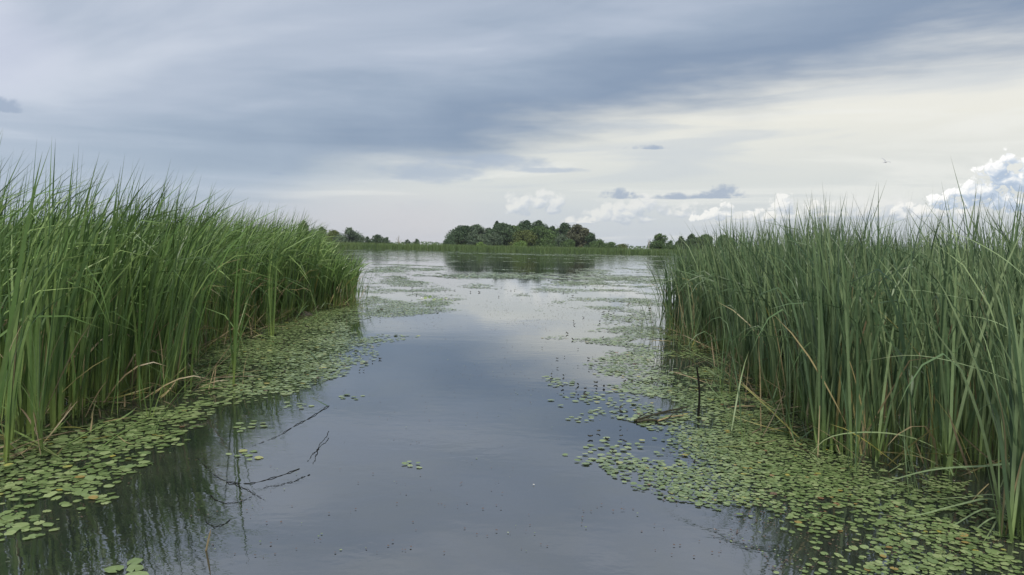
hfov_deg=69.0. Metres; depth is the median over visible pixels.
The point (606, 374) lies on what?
leaf rosette
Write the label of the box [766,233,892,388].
reed plant
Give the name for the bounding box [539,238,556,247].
shrub
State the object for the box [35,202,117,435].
reed plant
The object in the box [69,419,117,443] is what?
fallen reed leaf
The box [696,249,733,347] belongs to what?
reed plant
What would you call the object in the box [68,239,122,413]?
reed plant
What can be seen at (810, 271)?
reed plant
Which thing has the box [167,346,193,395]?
reed plant
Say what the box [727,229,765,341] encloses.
reed plant
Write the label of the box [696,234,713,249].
tree
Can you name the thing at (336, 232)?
tree
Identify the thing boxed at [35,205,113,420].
reed plant
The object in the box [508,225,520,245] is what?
tree
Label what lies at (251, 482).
floating twig
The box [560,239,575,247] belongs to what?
shrub
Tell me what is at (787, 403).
reed plant
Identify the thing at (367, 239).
tree
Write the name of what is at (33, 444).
fallen reed leaf
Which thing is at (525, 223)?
tree
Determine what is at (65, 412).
reed litter
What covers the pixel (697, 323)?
reed plant
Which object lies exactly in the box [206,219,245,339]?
reed plant
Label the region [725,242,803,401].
reed plant
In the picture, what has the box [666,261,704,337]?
reed plant
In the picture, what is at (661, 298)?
reed plant
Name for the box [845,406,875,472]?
reed plant
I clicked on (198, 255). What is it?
reed plant
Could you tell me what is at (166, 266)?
reed plant
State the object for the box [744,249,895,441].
reed plant
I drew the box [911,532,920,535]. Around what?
floating leaf
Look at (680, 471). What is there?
floating leaf mat
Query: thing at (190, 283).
reed plant
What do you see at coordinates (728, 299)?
reed plant
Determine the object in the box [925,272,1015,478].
reed plant
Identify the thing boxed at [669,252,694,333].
reed plant
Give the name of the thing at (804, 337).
reed plant
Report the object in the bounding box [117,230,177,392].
reed plant
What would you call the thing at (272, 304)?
reed plant
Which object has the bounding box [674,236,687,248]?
tree
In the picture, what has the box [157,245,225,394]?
reed plant
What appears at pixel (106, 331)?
reed plant
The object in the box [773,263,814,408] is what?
reed plant
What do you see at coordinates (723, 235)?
tree
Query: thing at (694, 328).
reed plant
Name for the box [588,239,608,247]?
shrub
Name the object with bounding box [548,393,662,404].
leaf rosette
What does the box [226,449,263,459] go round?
leaf rosette
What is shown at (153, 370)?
reed plant
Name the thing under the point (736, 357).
reed plant
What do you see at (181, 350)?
reed plant
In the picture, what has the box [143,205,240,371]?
reed plant
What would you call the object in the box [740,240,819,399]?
reed plant
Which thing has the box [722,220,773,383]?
reed plant
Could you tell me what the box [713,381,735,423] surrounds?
reed plant
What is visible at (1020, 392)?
reed plant
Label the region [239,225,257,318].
reed plant
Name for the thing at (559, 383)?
leaf rosette
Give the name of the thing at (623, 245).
shrub
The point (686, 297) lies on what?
reed plant
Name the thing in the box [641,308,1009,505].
reed litter
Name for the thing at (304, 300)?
reed plant
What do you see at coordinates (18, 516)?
floating leaf
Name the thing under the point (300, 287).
reed plant
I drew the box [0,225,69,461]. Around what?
reed plant
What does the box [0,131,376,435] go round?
reed bed
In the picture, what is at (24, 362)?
reed plant
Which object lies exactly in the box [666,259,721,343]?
reed plant
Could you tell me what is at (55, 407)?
reed plant
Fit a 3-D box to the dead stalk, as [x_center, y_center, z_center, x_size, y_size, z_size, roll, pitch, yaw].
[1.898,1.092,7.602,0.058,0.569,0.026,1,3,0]
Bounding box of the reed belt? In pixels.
[327,241,720,254]
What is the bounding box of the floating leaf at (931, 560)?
[927,557,938,563]
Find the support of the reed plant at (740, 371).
on the water
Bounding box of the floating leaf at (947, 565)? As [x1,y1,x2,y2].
[943,564,955,567]
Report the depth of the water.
5.72 m
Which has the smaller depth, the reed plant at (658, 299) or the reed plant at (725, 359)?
the reed plant at (725, 359)
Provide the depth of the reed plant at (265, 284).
15.36 m
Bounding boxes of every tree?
[326,230,339,241]
[333,227,362,242]
[354,235,366,243]
[364,236,373,244]
[370,234,385,243]
[382,237,391,244]
[444,225,470,245]
[446,232,463,244]
[463,224,488,246]
[484,232,503,245]
[487,222,516,246]
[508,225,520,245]
[509,230,538,249]
[517,220,532,233]
[524,220,548,229]
[528,226,557,247]
[548,226,556,233]
[554,234,569,247]
[556,222,573,239]
[565,224,584,247]
[575,228,589,247]
[583,232,595,248]
[647,233,666,249]
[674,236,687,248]
[684,233,700,249]
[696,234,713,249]
[713,234,734,250]
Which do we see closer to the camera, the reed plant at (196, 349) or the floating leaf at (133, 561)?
the floating leaf at (133, 561)
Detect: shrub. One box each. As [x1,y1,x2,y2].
[442,239,454,244]
[513,241,527,246]
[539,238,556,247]
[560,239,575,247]
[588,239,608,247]
[599,242,622,249]
[616,244,628,250]
[662,240,678,250]
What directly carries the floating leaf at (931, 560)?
on the water
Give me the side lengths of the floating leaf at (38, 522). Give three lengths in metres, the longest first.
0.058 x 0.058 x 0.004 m
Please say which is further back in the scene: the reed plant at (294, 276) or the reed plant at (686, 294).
the reed plant at (294, 276)
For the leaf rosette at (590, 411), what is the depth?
7.79 m
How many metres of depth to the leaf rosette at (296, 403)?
7.75 m
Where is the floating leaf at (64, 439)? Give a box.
[56,438,69,441]
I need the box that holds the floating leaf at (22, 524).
[12,522,28,527]
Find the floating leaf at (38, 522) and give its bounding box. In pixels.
[33,520,44,524]
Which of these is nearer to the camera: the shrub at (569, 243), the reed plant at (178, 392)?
the reed plant at (178, 392)
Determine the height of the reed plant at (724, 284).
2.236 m
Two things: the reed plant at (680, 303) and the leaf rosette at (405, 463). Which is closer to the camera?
the leaf rosette at (405, 463)
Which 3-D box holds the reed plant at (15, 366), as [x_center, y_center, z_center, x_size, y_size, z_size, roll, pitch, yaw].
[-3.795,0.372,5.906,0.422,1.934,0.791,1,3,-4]
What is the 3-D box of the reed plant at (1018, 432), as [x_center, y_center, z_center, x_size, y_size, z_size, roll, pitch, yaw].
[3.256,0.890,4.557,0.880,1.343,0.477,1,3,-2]
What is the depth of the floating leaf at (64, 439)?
6.21 m
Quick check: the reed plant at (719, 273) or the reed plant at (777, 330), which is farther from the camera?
the reed plant at (719, 273)
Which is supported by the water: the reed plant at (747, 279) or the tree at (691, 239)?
the reed plant at (747, 279)
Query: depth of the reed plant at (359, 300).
21.08 m
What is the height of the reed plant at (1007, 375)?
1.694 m
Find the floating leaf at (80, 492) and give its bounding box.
[74,489,87,494]
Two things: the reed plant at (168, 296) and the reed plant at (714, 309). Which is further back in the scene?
the reed plant at (714, 309)
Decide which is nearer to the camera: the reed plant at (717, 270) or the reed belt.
the reed plant at (717, 270)
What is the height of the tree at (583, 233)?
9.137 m
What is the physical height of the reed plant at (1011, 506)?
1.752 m
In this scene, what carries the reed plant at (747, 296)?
on the water
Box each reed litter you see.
[0,282,366,457]
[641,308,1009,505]
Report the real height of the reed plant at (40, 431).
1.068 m
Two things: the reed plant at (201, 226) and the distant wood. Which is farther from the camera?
the distant wood
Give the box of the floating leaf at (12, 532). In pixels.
[4,530,15,534]
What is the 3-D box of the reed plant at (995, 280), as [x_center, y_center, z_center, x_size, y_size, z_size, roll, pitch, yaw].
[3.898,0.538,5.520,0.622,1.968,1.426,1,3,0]
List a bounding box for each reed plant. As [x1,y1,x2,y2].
[0,155,73,421]
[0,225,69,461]
[0,226,31,330]
[0,235,100,432]
[3,214,74,451]
[15,237,71,423]
[17,331,52,453]
[19,230,72,442]
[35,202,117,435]
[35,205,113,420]
[44,156,119,429]
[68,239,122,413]
[72,238,134,417]
[75,178,149,397]
[79,198,123,406]
[87,190,156,397]
[100,168,195,405]
[100,332,125,413]
[115,178,225,396]
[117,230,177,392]
[135,337,174,416]
[139,304,248,434]
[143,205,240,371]
[145,227,186,368]
[150,211,201,385]
[154,222,206,369]
[154,339,177,396]
[156,186,215,320]
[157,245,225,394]
[163,189,188,280]
[164,217,219,390]
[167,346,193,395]
[168,242,228,382]
[170,212,227,379]
[171,221,216,390]
[174,206,220,369]
[176,228,312,378]
[177,208,225,281]
[180,204,227,348]
[180,208,224,293]
[191,219,246,370]
[192,332,203,360]
[196,237,228,346]
[198,300,221,350]
[199,297,215,348]
[202,304,226,348]
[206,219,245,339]
[211,212,253,338]
[220,217,267,383]
[222,334,258,383]
[223,307,256,375]
[229,262,249,333]
[230,230,285,316]
[233,322,258,353]
[235,235,286,336]
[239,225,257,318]
[245,261,266,327]
[248,219,286,323]
[257,250,273,322]
[259,221,302,324]
[265,235,286,323]
[266,225,289,335]
[280,230,301,317]
[282,228,316,315]
[283,221,308,313]
[283,248,301,318]
[284,241,303,315]
[298,239,308,311]
[299,237,311,306]
[301,234,329,311]
[306,238,333,310]
[306,252,324,310]
[315,244,342,305]
[340,263,349,306]
[347,265,369,305]
[353,263,360,301]
[356,266,369,306]
[357,270,366,303]
[641,289,660,328]
[643,257,671,330]
[643,262,691,328]
[653,250,709,336]
[653,261,699,333]
[657,255,729,344]
[657,256,677,332]
[658,289,677,331]
[662,255,695,331]
[663,310,678,345]
[665,242,719,343]
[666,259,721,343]
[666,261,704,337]
[667,239,721,340]
[667,241,720,334]
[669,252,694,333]
[670,257,692,338]
[671,238,724,348]
[672,234,723,345]
[673,252,696,335]
[673,269,715,347]
[675,222,742,352]
[676,219,781,347]
[678,298,697,346]
[680,253,727,337]
[681,246,724,334]
[686,228,787,376]
[686,240,759,368]
[687,262,761,376]
[688,300,743,391]
[690,233,743,356]
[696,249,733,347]
[697,226,770,358]
[698,246,744,320]
[700,317,735,395]
[701,236,727,317]
[704,248,779,349]
[705,231,752,335]
[707,246,740,353]
[707,262,725,347]
[708,229,795,371]
[708,277,757,378]
[712,227,781,371]
[712,324,726,383]
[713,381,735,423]
[715,242,795,396]
[716,245,765,333]
[717,219,779,331]
[718,265,814,395]
[720,248,791,369]
[721,247,757,351]
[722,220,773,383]
[723,234,781,354]
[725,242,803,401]
[727,225,805,386]
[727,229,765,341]
[727,245,784,378]
[728,267,779,381]
[729,288,813,402]
[730,230,805,377]
[730,326,748,402]
[731,354,762,440]
[732,233,791,392]
[735,269,761,374]
[735,273,806,401]
[737,239,785,368]
[738,385,754,425]
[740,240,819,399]
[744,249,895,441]
[745,234,807,435]
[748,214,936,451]
[753,228,803,387]
[758,223,857,419]
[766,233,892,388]
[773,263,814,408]
[776,277,845,421]
[777,245,874,313]
[777,252,890,425]
[778,219,899,318]
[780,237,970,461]
[789,193,899,436]
[801,224,904,457]
[808,208,944,408]
[808,432,963,465]
[826,212,888,423]
[834,203,932,451]
[835,363,886,467]
[837,223,906,449]
[837,463,1020,556]
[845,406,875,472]
[852,239,911,454]
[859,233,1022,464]
[862,232,1023,383]
[885,282,987,461]
[885,427,948,489]
[891,291,989,457]
[892,412,921,494]
[896,281,1023,542]
[907,243,993,470]
[922,263,1023,539]
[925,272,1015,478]
[925,327,1022,489]
[958,326,1021,527]
[971,259,1012,394]
[972,229,1023,363]
[975,292,1021,534]
[980,272,1023,540]
[981,273,1021,442]
[986,259,1023,457]
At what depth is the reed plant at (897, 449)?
6.34 m
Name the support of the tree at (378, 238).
on the land
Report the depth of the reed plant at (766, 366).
8.99 m
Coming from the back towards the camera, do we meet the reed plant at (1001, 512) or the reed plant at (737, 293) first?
the reed plant at (737, 293)
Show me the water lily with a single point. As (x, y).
(425, 297)
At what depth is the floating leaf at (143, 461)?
5.66 m
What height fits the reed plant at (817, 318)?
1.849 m
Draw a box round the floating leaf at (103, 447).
[97,446,109,449]
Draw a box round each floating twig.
[197,457,299,483]
[226,481,263,499]
[259,406,327,443]
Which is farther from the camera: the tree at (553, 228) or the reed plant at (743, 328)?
the tree at (553, 228)
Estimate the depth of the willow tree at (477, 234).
266.35 m
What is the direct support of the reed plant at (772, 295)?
on the water
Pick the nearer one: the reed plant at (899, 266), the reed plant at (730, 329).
the reed plant at (899, 266)
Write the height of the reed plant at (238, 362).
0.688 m
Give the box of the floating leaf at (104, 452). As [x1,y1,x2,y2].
[99,451,110,454]
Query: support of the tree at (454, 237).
on the land
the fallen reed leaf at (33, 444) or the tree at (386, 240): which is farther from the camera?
the tree at (386, 240)
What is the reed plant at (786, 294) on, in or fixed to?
on the water
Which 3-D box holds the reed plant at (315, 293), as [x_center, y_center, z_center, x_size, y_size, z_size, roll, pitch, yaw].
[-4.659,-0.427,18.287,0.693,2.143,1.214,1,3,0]
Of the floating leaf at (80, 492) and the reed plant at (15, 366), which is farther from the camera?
the reed plant at (15, 366)
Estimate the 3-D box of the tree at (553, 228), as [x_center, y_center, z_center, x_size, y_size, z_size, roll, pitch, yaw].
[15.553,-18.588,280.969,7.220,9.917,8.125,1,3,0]
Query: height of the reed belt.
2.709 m
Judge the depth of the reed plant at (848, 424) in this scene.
5.87 m
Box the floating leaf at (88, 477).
[85,475,95,479]
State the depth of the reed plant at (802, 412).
7.65 m
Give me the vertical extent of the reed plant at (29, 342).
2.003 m
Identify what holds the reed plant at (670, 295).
on the water
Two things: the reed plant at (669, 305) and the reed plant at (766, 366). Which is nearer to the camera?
the reed plant at (766, 366)
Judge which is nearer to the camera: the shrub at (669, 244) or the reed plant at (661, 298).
the reed plant at (661, 298)
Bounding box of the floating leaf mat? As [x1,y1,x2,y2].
[0,249,1023,574]
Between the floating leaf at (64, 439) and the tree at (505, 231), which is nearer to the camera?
the floating leaf at (64, 439)
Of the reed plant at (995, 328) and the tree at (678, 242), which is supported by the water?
the reed plant at (995, 328)
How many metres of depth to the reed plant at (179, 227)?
10.10 m
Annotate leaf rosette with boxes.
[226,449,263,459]
[233,420,266,431]
[284,401,313,407]
[402,461,421,467]
[548,378,573,385]
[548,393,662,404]
[562,452,647,464]
[566,416,593,421]
[580,407,604,413]
[583,437,644,452]
[593,367,621,376]
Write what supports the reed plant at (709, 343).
on the water
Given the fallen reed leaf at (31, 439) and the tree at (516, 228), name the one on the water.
the fallen reed leaf at (31, 439)
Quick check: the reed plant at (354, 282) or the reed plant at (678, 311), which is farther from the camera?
the reed plant at (354, 282)
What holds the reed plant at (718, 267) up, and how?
on the water
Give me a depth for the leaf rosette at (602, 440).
6.40 m
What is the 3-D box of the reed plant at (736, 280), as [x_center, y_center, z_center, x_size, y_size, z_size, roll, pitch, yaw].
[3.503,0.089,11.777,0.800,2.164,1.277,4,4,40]
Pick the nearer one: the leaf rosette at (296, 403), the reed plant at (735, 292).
the leaf rosette at (296, 403)
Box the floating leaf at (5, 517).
[1,514,14,519]
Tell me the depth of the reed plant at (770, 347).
8.44 m
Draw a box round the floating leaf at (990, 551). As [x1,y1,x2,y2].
[985,549,996,553]
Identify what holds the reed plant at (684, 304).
on the water
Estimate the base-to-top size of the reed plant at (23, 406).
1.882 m
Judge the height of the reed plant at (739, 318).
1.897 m
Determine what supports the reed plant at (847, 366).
on the water
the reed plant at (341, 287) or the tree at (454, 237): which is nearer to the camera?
the reed plant at (341, 287)
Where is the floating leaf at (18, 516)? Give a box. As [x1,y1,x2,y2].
[12,514,23,519]
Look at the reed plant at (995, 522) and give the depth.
4.80 m
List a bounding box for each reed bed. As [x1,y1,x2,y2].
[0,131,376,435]
[642,159,1023,473]
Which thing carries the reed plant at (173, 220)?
on the water
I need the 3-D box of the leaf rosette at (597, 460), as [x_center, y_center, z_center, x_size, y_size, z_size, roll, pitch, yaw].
[0.765,1.381,6.010,0.708,0.013,0.356,1,3,0]
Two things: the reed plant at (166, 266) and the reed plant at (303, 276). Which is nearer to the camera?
the reed plant at (166, 266)
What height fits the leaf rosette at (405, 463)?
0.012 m
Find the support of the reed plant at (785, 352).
on the water
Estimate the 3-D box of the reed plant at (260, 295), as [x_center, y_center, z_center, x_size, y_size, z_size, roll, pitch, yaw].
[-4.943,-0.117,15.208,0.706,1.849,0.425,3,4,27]
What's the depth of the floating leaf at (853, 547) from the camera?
4.30 m
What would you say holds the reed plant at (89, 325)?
on the water
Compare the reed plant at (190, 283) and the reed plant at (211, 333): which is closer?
the reed plant at (190, 283)
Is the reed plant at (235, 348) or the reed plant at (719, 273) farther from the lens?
the reed plant at (719, 273)
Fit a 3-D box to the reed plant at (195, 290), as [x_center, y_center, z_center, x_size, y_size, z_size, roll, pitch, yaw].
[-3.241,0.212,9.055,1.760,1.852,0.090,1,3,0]
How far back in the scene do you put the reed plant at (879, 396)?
6.39 m
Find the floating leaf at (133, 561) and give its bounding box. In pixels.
[127,558,142,564]
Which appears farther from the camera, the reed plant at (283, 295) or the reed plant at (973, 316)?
the reed plant at (283, 295)
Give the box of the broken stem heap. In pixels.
[634,406,687,422]
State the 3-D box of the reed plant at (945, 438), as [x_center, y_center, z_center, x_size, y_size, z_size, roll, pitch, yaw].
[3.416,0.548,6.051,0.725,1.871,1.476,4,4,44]
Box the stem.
[205,530,210,550]
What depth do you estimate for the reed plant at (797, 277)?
7.34 m
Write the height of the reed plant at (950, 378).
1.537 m
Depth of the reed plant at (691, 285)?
14.21 m
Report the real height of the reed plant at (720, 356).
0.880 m
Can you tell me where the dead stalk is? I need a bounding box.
[696,367,700,416]
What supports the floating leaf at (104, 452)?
on the water
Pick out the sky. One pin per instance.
(630, 122)
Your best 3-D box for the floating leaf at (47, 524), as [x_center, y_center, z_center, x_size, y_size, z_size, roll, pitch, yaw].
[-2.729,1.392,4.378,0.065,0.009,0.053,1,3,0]
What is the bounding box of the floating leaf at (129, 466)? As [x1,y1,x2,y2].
[124,464,135,467]
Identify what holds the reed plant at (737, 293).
on the water
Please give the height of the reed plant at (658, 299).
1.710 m
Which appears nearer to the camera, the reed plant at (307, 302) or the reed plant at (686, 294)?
the reed plant at (686, 294)
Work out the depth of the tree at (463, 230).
268.45 m
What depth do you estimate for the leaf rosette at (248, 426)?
6.82 m
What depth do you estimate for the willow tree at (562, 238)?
260.39 m
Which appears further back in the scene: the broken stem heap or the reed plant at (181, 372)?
the reed plant at (181, 372)
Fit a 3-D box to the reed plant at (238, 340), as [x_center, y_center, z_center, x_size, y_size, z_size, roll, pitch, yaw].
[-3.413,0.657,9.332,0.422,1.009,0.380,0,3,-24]
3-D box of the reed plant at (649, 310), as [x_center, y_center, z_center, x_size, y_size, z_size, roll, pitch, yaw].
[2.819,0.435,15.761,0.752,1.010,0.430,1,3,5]
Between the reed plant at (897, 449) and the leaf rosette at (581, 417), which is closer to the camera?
the reed plant at (897, 449)
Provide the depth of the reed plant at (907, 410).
6.12 m
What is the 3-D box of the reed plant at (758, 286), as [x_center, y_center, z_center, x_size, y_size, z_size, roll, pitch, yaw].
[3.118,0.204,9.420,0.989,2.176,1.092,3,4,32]
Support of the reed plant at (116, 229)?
on the water
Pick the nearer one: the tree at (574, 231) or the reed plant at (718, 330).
the reed plant at (718, 330)
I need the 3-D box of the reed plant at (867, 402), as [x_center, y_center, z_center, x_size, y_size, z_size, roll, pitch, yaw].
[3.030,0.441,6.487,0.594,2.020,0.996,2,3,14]
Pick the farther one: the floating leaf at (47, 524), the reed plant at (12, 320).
the reed plant at (12, 320)
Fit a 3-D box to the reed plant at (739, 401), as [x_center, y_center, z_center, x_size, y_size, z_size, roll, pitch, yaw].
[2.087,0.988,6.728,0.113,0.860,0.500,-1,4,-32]
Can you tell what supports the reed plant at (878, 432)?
on the water
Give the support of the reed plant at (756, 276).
on the water
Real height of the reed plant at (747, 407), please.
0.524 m
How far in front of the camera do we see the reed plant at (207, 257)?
9.51 m
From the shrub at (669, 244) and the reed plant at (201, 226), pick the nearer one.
the reed plant at (201, 226)
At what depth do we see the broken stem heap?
7.50 m
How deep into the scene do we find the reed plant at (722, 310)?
11.88 m
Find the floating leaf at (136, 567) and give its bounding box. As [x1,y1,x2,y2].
[126,564,143,571]
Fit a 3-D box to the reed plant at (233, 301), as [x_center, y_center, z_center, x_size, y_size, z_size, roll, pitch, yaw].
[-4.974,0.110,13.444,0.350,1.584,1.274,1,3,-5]
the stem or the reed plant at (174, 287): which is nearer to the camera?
the stem
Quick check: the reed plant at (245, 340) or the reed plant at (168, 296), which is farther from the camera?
the reed plant at (245, 340)
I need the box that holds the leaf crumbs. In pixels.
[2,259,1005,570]
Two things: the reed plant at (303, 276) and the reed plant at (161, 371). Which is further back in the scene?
the reed plant at (303, 276)
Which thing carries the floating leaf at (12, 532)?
on the water
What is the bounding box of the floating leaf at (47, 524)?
[42,522,53,525]
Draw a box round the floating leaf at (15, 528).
[7,527,19,531]
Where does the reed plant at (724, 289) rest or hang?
on the water
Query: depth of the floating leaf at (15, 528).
4.30 m
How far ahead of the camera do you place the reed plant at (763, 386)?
8.85 m
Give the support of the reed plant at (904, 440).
on the water
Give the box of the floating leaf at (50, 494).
[43,491,57,496]
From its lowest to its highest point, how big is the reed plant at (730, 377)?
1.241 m
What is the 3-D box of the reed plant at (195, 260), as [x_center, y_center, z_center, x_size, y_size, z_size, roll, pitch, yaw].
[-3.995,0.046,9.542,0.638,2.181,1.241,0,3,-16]
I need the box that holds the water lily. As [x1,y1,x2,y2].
[411,295,452,300]
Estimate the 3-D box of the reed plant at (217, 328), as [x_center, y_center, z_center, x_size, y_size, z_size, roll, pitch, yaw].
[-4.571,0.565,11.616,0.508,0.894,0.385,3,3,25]
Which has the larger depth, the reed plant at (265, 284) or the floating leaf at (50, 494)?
the reed plant at (265, 284)
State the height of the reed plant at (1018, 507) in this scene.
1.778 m
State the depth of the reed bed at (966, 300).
6.89 m
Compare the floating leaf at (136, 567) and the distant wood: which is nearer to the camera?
the floating leaf at (136, 567)
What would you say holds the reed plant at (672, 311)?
in the water
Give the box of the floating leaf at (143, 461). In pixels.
[138,460,149,463]
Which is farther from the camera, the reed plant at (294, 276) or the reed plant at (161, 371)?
the reed plant at (294, 276)
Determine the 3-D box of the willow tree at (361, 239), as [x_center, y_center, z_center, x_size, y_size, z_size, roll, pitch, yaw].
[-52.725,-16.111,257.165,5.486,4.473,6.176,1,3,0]
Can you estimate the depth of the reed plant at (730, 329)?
9.72 m
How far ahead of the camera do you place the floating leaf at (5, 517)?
4.49 m
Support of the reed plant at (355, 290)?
on the water
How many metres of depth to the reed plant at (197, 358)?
9.61 m
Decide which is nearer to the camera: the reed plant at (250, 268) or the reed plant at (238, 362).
the reed plant at (238, 362)
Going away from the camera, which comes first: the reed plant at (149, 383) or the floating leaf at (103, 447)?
the floating leaf at (103, 447)
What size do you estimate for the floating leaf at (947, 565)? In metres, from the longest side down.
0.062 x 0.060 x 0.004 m
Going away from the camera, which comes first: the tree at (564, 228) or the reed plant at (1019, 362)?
the reed plant at (1019, 362)
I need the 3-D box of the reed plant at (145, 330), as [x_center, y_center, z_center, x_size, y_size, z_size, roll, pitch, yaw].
[-3.676,0.025,7.853,0.808,2.421,1.135,3,3,25]
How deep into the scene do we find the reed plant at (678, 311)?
14.96 m
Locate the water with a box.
[0,248,1023,574]
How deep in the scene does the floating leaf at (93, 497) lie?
4.85 m
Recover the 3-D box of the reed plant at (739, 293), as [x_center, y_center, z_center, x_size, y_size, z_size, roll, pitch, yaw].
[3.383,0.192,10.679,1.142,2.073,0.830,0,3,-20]
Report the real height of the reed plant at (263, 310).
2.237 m
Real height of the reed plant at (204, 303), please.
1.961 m
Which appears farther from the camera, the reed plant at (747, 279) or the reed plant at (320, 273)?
the reed plant at (320, 273)
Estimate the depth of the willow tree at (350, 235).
256.42 m
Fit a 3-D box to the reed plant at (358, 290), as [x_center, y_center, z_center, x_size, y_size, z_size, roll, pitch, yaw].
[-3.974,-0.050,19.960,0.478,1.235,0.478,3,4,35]
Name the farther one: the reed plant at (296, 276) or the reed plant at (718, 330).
the reed plant at (296, 276)
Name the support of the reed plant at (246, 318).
on the water
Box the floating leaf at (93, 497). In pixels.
[88,495,97,498]
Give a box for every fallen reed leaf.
[0,424,61,458]
[0,439,54,454]
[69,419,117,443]
[103,411,155,445]
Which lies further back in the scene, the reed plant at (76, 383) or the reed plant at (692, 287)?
the reed plant at (692, 287)
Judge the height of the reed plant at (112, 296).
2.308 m
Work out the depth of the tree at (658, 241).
264.75 m
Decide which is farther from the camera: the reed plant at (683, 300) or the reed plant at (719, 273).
the reed plant at (683, 300)
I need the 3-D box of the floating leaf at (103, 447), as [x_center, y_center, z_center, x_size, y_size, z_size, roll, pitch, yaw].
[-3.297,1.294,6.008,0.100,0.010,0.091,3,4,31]
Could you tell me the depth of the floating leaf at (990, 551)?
4.27 m
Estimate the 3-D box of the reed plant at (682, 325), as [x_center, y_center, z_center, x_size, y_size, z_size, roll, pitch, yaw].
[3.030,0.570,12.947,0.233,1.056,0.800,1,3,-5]
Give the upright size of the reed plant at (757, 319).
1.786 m
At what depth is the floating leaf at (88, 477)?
5.25 m
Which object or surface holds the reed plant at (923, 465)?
on the water
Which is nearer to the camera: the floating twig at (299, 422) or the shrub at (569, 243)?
the floating twig at (299, 422)
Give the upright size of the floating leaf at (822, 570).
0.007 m
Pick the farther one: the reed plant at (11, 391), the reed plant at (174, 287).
the reed plant at (174, 287)
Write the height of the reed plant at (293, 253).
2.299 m
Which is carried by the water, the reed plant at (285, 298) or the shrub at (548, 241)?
the reed plant at (285, 298)
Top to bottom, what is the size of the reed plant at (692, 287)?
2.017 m
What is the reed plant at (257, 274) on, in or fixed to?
on the water
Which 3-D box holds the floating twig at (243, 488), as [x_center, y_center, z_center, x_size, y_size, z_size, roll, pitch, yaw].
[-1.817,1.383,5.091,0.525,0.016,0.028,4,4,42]
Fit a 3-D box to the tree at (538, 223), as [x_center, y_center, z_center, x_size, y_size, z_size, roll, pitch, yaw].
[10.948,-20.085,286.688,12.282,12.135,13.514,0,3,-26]
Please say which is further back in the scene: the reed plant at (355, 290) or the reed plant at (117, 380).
the reed plant at (355, 290)
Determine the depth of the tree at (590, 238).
268.82 m
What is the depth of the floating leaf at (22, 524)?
4.37 m
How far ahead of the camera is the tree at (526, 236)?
261.25 m
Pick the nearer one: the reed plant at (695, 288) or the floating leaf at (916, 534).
the floating leaf at (916, 534)
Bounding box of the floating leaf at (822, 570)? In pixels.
[818,568,827,572]
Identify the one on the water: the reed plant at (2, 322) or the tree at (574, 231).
the reed plant at (2, 322)
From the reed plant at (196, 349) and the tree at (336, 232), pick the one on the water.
the reed plant at (196, 349)
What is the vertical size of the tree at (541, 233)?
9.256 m
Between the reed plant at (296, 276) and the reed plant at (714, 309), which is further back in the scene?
the reed plant at (296, 276)
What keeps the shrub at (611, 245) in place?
on the land
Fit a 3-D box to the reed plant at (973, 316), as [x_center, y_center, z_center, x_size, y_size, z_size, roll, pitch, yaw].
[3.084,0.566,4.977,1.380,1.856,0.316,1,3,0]
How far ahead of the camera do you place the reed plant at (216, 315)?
12.81 m
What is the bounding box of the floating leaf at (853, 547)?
[849,545,857,549]
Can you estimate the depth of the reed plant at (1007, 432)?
4.54 m
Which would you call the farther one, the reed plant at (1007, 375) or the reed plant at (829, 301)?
the reed plant at (829, 301)
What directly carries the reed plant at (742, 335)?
on the water
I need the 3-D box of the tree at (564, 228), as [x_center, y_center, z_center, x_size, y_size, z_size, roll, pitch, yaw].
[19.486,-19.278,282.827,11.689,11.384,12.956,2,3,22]
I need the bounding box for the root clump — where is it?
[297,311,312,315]
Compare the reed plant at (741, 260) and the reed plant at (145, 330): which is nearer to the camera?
the reed plant at (145, 330)
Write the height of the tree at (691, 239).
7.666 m
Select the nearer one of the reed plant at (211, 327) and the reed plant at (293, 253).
the reed plant at (211, 327)
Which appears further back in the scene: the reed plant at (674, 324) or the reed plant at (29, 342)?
the reed plant at (674, 324)
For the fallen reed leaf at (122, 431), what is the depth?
6.44 m
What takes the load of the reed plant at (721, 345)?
on the water
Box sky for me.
[0,0,1023,252]
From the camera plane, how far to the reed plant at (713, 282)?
12.09 m
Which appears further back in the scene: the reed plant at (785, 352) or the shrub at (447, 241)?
the shrub at (447, 241)
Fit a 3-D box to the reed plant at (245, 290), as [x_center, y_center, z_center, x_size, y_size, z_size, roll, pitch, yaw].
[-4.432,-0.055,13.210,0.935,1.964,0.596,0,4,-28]
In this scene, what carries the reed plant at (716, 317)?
on the water
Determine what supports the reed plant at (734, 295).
on the water
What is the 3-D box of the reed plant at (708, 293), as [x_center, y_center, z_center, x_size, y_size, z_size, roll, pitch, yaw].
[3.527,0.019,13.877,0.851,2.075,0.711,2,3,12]
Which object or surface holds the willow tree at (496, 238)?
on the land
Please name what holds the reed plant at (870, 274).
on the water

